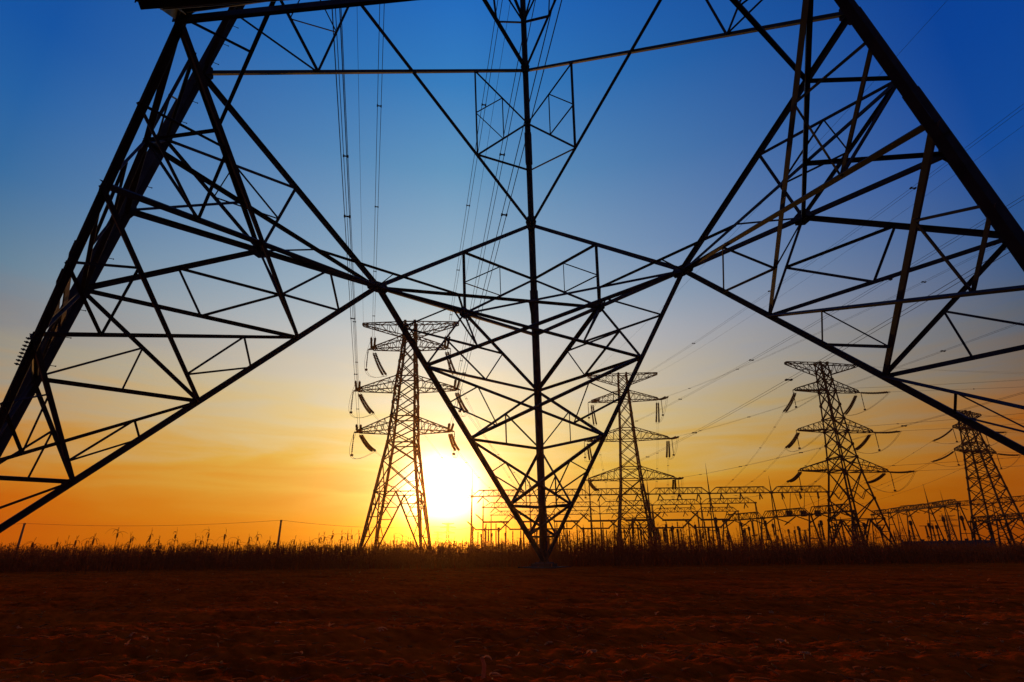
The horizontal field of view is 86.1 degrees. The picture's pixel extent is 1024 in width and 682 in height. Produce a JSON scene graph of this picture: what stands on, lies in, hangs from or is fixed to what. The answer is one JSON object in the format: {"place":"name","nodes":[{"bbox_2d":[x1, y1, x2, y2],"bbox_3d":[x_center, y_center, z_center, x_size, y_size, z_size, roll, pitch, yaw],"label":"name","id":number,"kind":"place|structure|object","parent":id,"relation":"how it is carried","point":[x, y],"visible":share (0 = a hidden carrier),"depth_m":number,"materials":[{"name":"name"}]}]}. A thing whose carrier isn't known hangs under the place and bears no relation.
{"place":"outdoors","nodes":[
{"label":"outdoors","id":0,"kind":"place"},
{"bbox_2d":[0,549,1023,681],"bbox_3d":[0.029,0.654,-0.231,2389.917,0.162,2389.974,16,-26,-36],"label":"ground","id":1,"kind":"structure","parent":0,"point":[934,661],"depth_m":5.75,"materials":[{"name":"soil"}]},
{"bbox_2d":[16,523,25,546],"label":"utility pole","id":2,"kind":"object","parent":1,"relation":"on","point":[21,533],"visible":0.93,"depth_m":131.08,"materials":[{"name":"brown wood"}]},
{"bbox_2d":[23,538,36,574],"bbox_3d":[-19.372,8.630,22.045,0.650,1.432,0.583,16,-26,-36],"label":"corn stalk","id":3,"kind":"object","parent":1,"relation":"on","point":[32,546],"visible":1,"depth_m":22.15,"materials":[{"name":"brown plant"}]},
{"bbox_2d":[45,538,60,572],"bbox_3d":[-19.584,9.144,23.420,0.562,1.461,0.795,16,-26,-36],"label":"corn stalk","id":4,"kind":"object","parent":1,"relation":"on","point":[57,542],"visible":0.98,"depth_m":23.43,"materials":[{"name":"brown plant"}]},
{"bbox_2d":[67,536,79,573],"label":"corn stalk","id":5,"kind":"object","parent":1,"relation":"on","point":[75,542],"visible":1,"depth_m":22.99,"materials":[{"name":"brown plant"}]},
{"bbox_2d":[84,534,98,573],"bbox_3d":[-16.942,8.562,22.109,0.686,1.562,0.662,-10,-23,23],"label":"corn stalk","id":6,"kind":"object","parent":1,"relation":"on","point":[93,538],"visible":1,"depth_m":22.12,"materials":[{"name":"brown plant"}]},
{"bbox_2d":[108,527,127,573],"bbox_3d":[-16.431,8.656,22.716,0.520,1.812,0.863,-3,-21,7],"label":"corn stalk","id":7,"kind":"object","parent":1,"relation":"on","point":[115,543],"visible":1,"depth_m":22.80,"materials":[{"name":"brown plant"}]},
{"bbox_2d":[123,534,135,571],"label":"corn stalk","id":8,"kind":"object","parent":1,"relation":"on","point":[129,542],"visible":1,"depth_m":24.13,"materials":[{"name":"brown plant"}]},
{"bbox_2d":[142,527,152,572],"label":"corn stalk","id":9,"kind":"object","parent":1,"relation":"on","point":[149,538],"visible":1,"depth_m":23.39,"materials":[{"name":"brown plant"}]},
{"bbox_2d":[149,536,163,569],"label":"corn stalk","id":10,"kind":"object","parent":1,"relation":"on","point":[157,550],"visible":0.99,"depth_m":25.56,"materials":[{"name":"brown plant"}]},
{"bbox_2d":[167,530,178,570],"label":"corn stalk","id":11,"kind":"object","parent":1,"relation":"on","point":[175,537],"visible":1,"depth_m":25.88,"materials":[{"name":"brown plant"}]},
{"bbox_2d":[186,533,203,569],"bbox_3d":[-15.074,9.922,25.841,0.786,1.665,0.496,-2,-21,4],"label":"corn stalk","id":12,"kind":"object","parent":1,"relation":"on","point":[194,546],"visible":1,"depth_m":26.06,"materials":[{"name":"brown plant"}]},
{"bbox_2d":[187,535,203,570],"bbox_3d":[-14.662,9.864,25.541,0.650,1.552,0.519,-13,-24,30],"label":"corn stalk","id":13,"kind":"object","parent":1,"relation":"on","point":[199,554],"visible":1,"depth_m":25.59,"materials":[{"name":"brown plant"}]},
{"bbox_2d":[202,529,211,569],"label":"corn stalk","id":14,"kind":"object","parent":1,"relation":"on","point":[206,546],"visible":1,"depth_m":24.74,"materials":[{"name":"brown plant"}]},
{"bbox_2d":[216,529,227,569],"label":"corn stalk","id":15,"kind":"object","parent":1,"relation":"on","point":[225,535],"visible":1,"depth_m":24.64,"materials":[{"name":"brown plant"}]},
{"bbox_2d":[229,537,247,568],"bbox_3d":[-12.588,9.709,25.115,0.506,1.499,0.976,-4,-21,8],"label":"corn stalk","id":16,"kind":"object","parent":1,"relation":"on","point":[236,547],"visible":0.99,"depth_m":25.21,"materials":[{"name":"brown plant"}]},
{"bbox_2d":[253,533,261,568],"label":"corn stalk","id":17,"kind":"object","parent":1,"relation":"on","point":[257,545],"visible":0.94,"depth_m":27.07,"materials":[{"name":"brown plant"}]},
{"bbox_2d":[257,537,270,564],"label":"corn stalk","id":18,"kind":"object","parent":1,"relation":"on","point":[268,549],"visible":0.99,"depth_m":26.30,"materials":[{"name":"brown plant"}]},
{"bbox_2d":[277,520,281,546],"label":"utility pole","id":19,"kind":"object","parent":1,"relation":"on","point":[278,540],"visible":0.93,"depth_m":127.82,"materials":[{"name":"brown wood"}]},
{"bbox_2d":[26,520,277,525],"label":"overhead conductor","id":20,"kind":"object","parent":19,"relation":"attached to","point":[158,525],"visible":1,"depth_m":130.07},
{"bbox_2d":[283,520,441,527],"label":"overhead conductor","id":21,"kind":"object","parent":19,"relation":"attached to","point":[348,526],"visible":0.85,"depth_m":134.74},
{"bbox_2d":[283,537,296,569],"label":"corn stalk","id":22,"kind":"object","parent":1,"relation":"on","point":[292,551],"visible":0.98,"depth_m":25.35,"materials":[{"name":"brown plant"}]},
{"bbox_2d":[310,533,322,568],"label":"corn stalk","id":23,"kind":"object","parent":1,"relation":"on","point":[317,548],"visible":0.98,"depth_m":26.42,"materials":[{"name":"brown plant"}]},
{"bbox_2d":[334,530,346,566],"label":"corn stalk","id":24,"kind":"object","parent":1,"relation":"on","point":[340,546],"visible":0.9,"depth_m":26.62,"materials":[{"name":"brown plant"}]},
{"bbox_2d":[349,319,468,549],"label":"transmission tower","id":25,"kind":"structure","parent":1,"relation":"on","point":[421,502],"depth_m":117.32,"materials":[{"name":"metal"}]},
{"bbox_2d":[332,8,359,423],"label":"overhead conductor","id":26,"kind":"object","parent":25,"relation":"attached to","point":[347,177],"visible":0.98,"depth_m":38.11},
{"bbox_2d":[335,8,358,380],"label":"overhead conductor","id":27,"kind":"object","parent":25,"relation":"attached to","point":[343,158],"visible":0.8,"depth_m":50.06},
{"bbox_2d":[357,21,363,322],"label":"overhead conductor","id":28,"kind":"object","parent":25,"relation":"attached to","point":[359,128],"visible":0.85,"depth_m":69.73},
{"bbox_2d":[372,4,384,335],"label":"overhead conductor","id":29,"kind":"object","parent":25,"relation":"attached to","point":[376,149],"visible":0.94,"depth_m":63.20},
{"bbox_2d":[375,417,469,495],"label":"overhead conductor","id":30,"kind":"object","parent":25,"relation":"attached to","point":[427,466],"visible":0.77,"depth_m":152.59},
{"bbox_2d":[388,379,479,497],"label":"overhead conductor","id":31,"kind":"object","parent":25,"relation":"attached to","point":[427,437],"visible":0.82,"depth_m":150.12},
{"bbox_2d":[447,0,502,331],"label":"overhead conductor","id":32,"kind":"object","parent":25,"relation":"attached to","point":[482,104],"visible":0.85,"depth_m":62.62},
{"bbox_2d":[460,455,500,494],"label":"overhead conductor","id":33,"kind":"object","parent":25,"relation":"attached to","point":[466,462],"visible":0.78,"depth_m":141.35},
{"bbox_2d":[459,6,509,316],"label":"overhead conductor","id":34,"kind":"object","parent":25,"relation":"attached to","point":[490,125],"visible":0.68,"depth_m":67.62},
{"bbox_2d":[457,381,521,493],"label":"overhead conductor","id":35,"kind":"object","parent":25,"relation":"attached to","point":[486,439],"visible":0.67,"depth_m":145.27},
{"bbox_2d":[458,0,535,369],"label":"overhead conductor","id":36,"kind":"object","parent":25,"relation":"attached to","point":[500,154],"visible":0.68,"depth_m":51.01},
{"bbox_2d":[450,0,561,422],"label":"overhead conductor","id":37,"kind":"object","parent":25,"relation":"attached to","point":[505,215],"visible":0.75,"depth_m":37.97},
{"bbox_2d":[433,532,441,544],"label":"transmission tower","id":38,"kind":"structure","parent":1,"relation":"on","point":[437,537],"depth_m":1073.07,"materials":[{"name":"yellow metal"}]},
{"bbox_2d":[440,523,455,546],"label":"transmission tower","id":39,"kind":"structure","parent":1,"relation":"on","point":[446,531],"depth_m":751.71,"materials":[{"name":"yellow metal"}]},
{"bbox_2d":[480,655,491,678],"bbox_3d":[-0.156,1.944,3.238,0.072,0.156,0.038,-4,-21,10],"label":"stalk stub","id":40,"kind":"object","parent":1,"relation":"on","point":[483,674],"visible":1,"depth_m":3.24,"materials":[{"name":"brown plant"}]},
{"bbox_2d":[467,521,508,546],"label":"busbar","id":41,"kind":"object","parent":1,"relation":"on","point":[470,524],"visible":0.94,"depth_m":169.50,"materials":[{"name":"metal"}]},
{"bbox_2d":[475,514,512,546],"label":"busbar","id":42,"kind":"object","parent":1,"relation":"on","point":[495,528],"visible":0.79,"depth_m":173.43,"materials":[{"name":"metal"}]},
{"bbox_2d":[0,0,1023,568],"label":"transmission tower","id":43,"kind":"structure","parent":1,"relation":"on","point":[42,350],"depth_m":15.83,"materials":[{"name":"metal"}]},
{"bbox_2d":[0,564,1023,681],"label":"crop residue","id":44,"kind":"object","parent":1,"relation":"on","point":[131,675],"visible":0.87,"depth_m":4.73},
{"bbox_2d":[5,567,1023,655],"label":"husk fragments","id":45,"kind":"object","parent":1,"relation":"on","point":[330,624],"visible":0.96,"depth_m":5.17,"materials":[{"name":"brown plant"}]},
{"bbox_2d":[501,521,534,549],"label":"busbar","id":46,"kind":"object","parent":1,"relation":"on","point":[508,527],"visible":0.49,"depth_m":169.13,"materials":[{"name":"metal"}]},
{"bbox_2d":[509,513,552,546],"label":"busbar","id":47,"kind":"object","parent":1,"relation":"on","point":[550,515],"visible":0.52,"depth_m":173.64,"materials":[{"name":"metal"}]},
{"bbox_2d":[538,520,579,550],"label":"busbar","id":48,"kind":"object","parent":1,"relation":"on","point":[565,528],"visible":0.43,"depth_m":168.70,"materials":[{"name":"metal"}]},
{"bbox_2d":[546,512,587,544],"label":"busbar","id":49,"kind":"object","parent":1,"relation":"on","point":[566,524],"visible":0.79,"depth_m":173.17,"materials":[{"name":"metal"}]},
{"bbox_2d":[586,649,596,653],"bbox_3d":[0.596,2.298,4.030,0.071,0.062,0.103,9,-23,-23],"label":"corn husk","id":50,"kind":"object","parent":1,"relation":"on","point":[592,650],"visible":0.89,"depth_m":4.03,"materials":[{"name":"brown plant"}]},
{"bbox_2d":[572,519,617,546],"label":"busbar","id":51,"kind":"object","parent":1,"relation":"on","point":[573,521],"visible":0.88,"depth_m":168.43,"materials":[{"name":"metal"}]},
{"bbox_2d":[579,512,623,545],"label":"busbar","id":52,"kind":"object","parent":1,"relation":"on","point":[591,521],"visible":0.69,"depth_m":172.86,"materials":[{"name":"metal"}]},
{"bbox_2d":[490,506,741,545],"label":"substation gantry","id":53,"kind":"object","parent":1,"relation":"on","point":[663,512],"visible":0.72,"depth_m":269.57,"materials":[{"name":"metal"}]},
{"bbox_2d":[482,492,763,550],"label":"substation gantry","id":54,"kind":"object","parent":1,"relation":"on","point":[625,505],"visible":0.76,"depth_m":224.19,"materials":[{"name":"metal"}]},
{"bbox_2d":[608,519,653,544],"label":"busbar","id":55,"kind":"object","parent":1,"relation":"on","point":[631,528],"visible":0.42,"depth_m":168.11,"materials":[{"name":"metal"}]},
{"bbox_2d":[631,516,634,544],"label":"instrument transformer","id":56,"kind":"object","parent":1,"relation":"on","point":[632,519],"visible":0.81,"depth_m":152.78,"materials":[{"name":"black metal"}]},
{"bbox_2d":[584,372,683,542],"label":"transmission tower","id":57,"kind":"structure","parent":1,"relation":"on","point":[648,519],"depth_m":160.10,"materials":[{"name":"metal"}]},
{"bbox_2d":[610,3,944,356],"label":"overhead conductor","id":58,"kind":"object","parent":57,"relation":"attached to","point":[800,161],"visible":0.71,"depth_m":61.71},
{"bbox_2d":[591,248,1009,479],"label":"overhead conductor","id":59,"kind":"object","parent":57,"relation":"attached to","point":[788,379],"visible":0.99,"depth_m":39.46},
{"bbox_2d":[604,105,1021,396],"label":"overhead conductor","id":60,"kind":"object","parent":57,"relation":"attached to","point":[913,188],"visible":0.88,"depth_m":56.66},
{"bbox_2d":[611,195,1023,432],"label":"overhead conductor","id":61,"kind":"object","parent":57,"relation":"attached to","point":[844,304],"visible":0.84,"depth_m":53.01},
{"bbox_2d":[670,245,996,395],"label":"overhead conductor","id":62,"kind":"object","parent":57,"relation":"attached to","point":[851,316],"visible":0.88,"depth_m":84.99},
{"bbox_2d":[659,125,1023,371],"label":"overhead conductor","id":63,"kind":"object","parent":57,"relation":"attached to","point":[863,239],"visible":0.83,"depth_m":79.44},
{"bbox_2d":[680,321,1022,435],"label":"overhead conductor","id":64,"kind":"object","parent":57,"relation":"attached to","point":[864,378],"visible":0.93,"depth_m":74.55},
{"bbox_2d":[686,392,1022,476],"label":"overhead conductor","id":65,"kind":"object","parent":57,"relation":"attached to","point":[873,433],"visible":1,"depth_m":67.90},
{"bbox_2d":[616,512,660,544],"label":"busbar","id":66,"kind":"object","parent":1,"relation":"on","point":[639,522],"visible":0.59,"depth_m":172.53,"materials":[{"name":"metal"}]},
{"bbox_2d":[470,464,841,548],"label":"substation gantry","id":67,"kind":"object","parent":1,"relation":"on","point":[697,493],"visible":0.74,"depth_m":180.41,"materials":[{"name":"metal"}]},
{"bbox_2d":[653,519,690,545],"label":"busbar","id":68,"kind":"object","parent":1,"relation":"on","point":[673,527],"visible":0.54,"depth_m":167.76,"materials":[{"name":"metal"}]},
{"bbox_2d":[653,511,698,541],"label":"busbar","id":69,"kind":"object","parent":1,"relation":"on","point":[694,515],"visible":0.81,"depth_m":172.27,"materials":[{"name":"metal"}]},
{"bbox_2d":[674,533,688,565],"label":"corn stalk","id":70,"kind":"object","parent":1,"relation":"on","point":[678,538],"visible":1,"depth_m":26.30,"materials":[{"name":"brown plant"}]},
{"bbox_2d":[699,529,711,562],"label":"corn stalk","id":71,"kind":"object","parent":1,"relation":"on","point":[703,548],"visible":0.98,"depth_m":26.24,"materials":[{"name":"black plant"}]},
{"bbox_2d":[683,518,729,547],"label":"busbar","id":72,"kind":"object","parent":1,"relation":"on","point":[691,525],"visible":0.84,"depth_m":167.63,"materials":[{"name":"metal"}]},
{"bbox_2d":[692,511,736,547],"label":"busbar","id":73,"kind":"object","parent":1,"relation":"on","point":[704,520],"visible":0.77,"depth_m":171.96,"materials":[{"name":"metal"}]},
{"bbox_2d":[714,516,719,541],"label":"instrument transformer","id":74,"kind":"object","parent":1,"relation":"on","point":[715,521],"visible":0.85,"depth_m":147.34,"materials":[{"name":"black metal"}]},
{"bbox_2d":[722,530,739,564],"bbox_3d":[10.123,9.539,25.321,0.838,1.571,0.474,-3,-21,7],"label":"corn stalk","id":75,"kind":"object","parent":1,"relation":"on","point":[729,548],"visible":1,"depth_m":25.41,"materials":[{"name":"black plant"}]},
{"bbox_2d":[740,519,744,536],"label":"instrument transformer","id":76,"kind":"object","parent":1,"relation":"on","point":[741,525],"visible":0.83,"depth_m":154.41,"materials":[{"name":"black metal"}]},
{"bbox_2d":[751,517,757,548],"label":"disconnector","id":77,"kind":"object","parent":1,"relation":"on","point":[753,530],"visible":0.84,"depth_m":139.72,"materials":[{"name":"black metal"}]},
{"bbox_2d":[770,530,782,564],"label":"corn stalk","id":78,"kind":"object","parent":1,"relation":"on","point":[777,548],"visible":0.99,"depth_m":26.04,"materials":[{"name":"black plant"}]},
{"bbox_2d":[722,503,867,549],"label":"substation gantry","id":79,"kind":"object","parent":1,"relation":"on","point":[808,514],"visible":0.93,"depth_m":149.03,"materials":[{"name":"metal"}]},
{"bbox_2d":[818,521,823,544],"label":"instrument transformer","id":80,"kind":"object","parent":1,"relation":"on","point":[819,527],"visible":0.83,"depth_m":193.70,"materials":[{"name":"black metal"}]},
{"bbox_2d":[819,520,824,540],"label":"insulator post","id":81,"kind":"object","parent":1,"relation":"on","point":[821,524],"visible":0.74,"depth_m":161.53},
{"bbox_2d":[840,517,845,540],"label":"instrument transformer","id":82,"kind":"object","parent":1,"relation":"on","point":[842,528],"visible":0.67,"depth_m":171.54,"materials":[{"name":"black metal"}]},
{"bbox_2d":[782,361,914,547],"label":"transmission tower","id":83,"kind":"structure","parent":1,"relation":"on","point":[835,430],"depth_m":145.63,"materials":[{"name":"metal"}]},
{"bbox_2d":[716,413,782,493],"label":"overhead conductor","id":84,"kind":"object","parent":83,"relation":"attached to","point":[751,458],"visible":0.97,"depth_m":167.78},
{"bbox_2d":[828,413,1023,428],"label":"overhead conductor","id":85,"kind":"object","parent":83,"relation":"attached to","point":[926,421],"visible":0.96,"depth_m":117.95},
{"bbox_2d":[838,380,1016,388],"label":"overhead conductor","id":86,"kind":"object","parent":83,"relation":"attached to","point":[934,384],"visible":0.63,"depth_m":128.84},
{"bbox_2d":[840,457,1015,468],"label":"overhead conductor","id":87,"kind":"object","parent":83,"relation":"attached to","point":[929,463],"visible":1,"depth_m":110.75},
{"bbox_2d":[909,520,916,539],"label":"insulator post","id":88,"kind":"object","parent":1,"relation":"on","point":[910,524],"visible":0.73,"depth_m":162.42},
{"bbox_2d":[870,486,975,545],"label":"substation gantry","id":89,"kind":"object","parent":1,"relation":"on","point":[928,507],"visible":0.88,"depth_m":172.17,"materials":[{"name":"metal"}]},
{"bbox_2d":[931,523,936,540],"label":"instrument transformer","id":90,"kind":"object","parent":1,"relation":"on","point":[932,527],"visible":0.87,"depth_m":153.92,"materials":[{"name":"black metal"}]},
{"bbox_2d":[935,525,941,540],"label":"insulator post","id":91,"kind":"object","parent":1,"relation":"on","point":[936,528],"visible":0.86,"depth_m":175.75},
{"bbox_2d":[941,513,949,540],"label":"instrument transformer","id":92,"kind":"object","parent":1,"relation":"on","point":[944,522],"visible":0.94,"depth_m":151.62,"materials":[{"name":"black metal"}]},
{"bbox_2d":[900,538,995,549],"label":"perimeter wall","id":93,"kind":"structure","parent":1,"relation":"on","point":[991,540],"depth_m":111.31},
{"bbox_2d":[938,515,957,540],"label":"transmission tower","id":94,"kind":"structure","parent":1,"relation":"on","point":[950,527],"depth_m":679.68,"materials":[{"name":"black metal"}]},
{"bbox_2d":[897,492,1023,544],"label":"substation gantry","id":95,"kind":"object","parent":1,"relation":"on","point":[961,507],"visible":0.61,"depth_m":237.83,"materials":[{"name":"metal"}]},
{"bbox_2d":[959,513,967,537],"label":"instrument transformer","id":96,"kind":"object","parent":1,"relation":"on","point":[962,521],"visible":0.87,"depth_m":160.34,"materials":[{"name":"black metal"}]},
{"bbox_2d":[931,410,1023,545],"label":"transmission tower","id":97,"kind":"structure","parent":1,"relation":"on","point":[966,451],"depth_m":175.98,"materials":[{"name":"metal"}]},
{"bbox_2d":[983,521,993,537],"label":"disconnector","id":98,"kind":"object","parent":1,"relation":"on","point":[989,529],"visible":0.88,"depth_m":151.91,"materials":[{"name":"black metal"}]},
{"bbox_2d":[968,512,1023,544],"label":"substation gantry","id":99,"kind":"object","parent":1,"relation":"on","point":[981,520],"visible":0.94,"depth_m":148.71,"materials":[{"name":"metal"}]},
{"bbox_2d":[1005,522,1012,542],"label":"insulator post","id":100,"kind":"object","parent":1,"relation":"on","point":[1007,526],"visible":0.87,"depth_m":142.65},
{"bbox_2d":[0,522,1023,572],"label":"corn field","id":101,"kind":"structure","parent":0,"point":[649,552],"depth_m":27.11,"materials":[{"name":"black plant"}]},
{"bbox_2d":[0,0,1023,555],"label":"sky","id":102,"kind":"structure","parent":0,"point":[677,127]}
]}

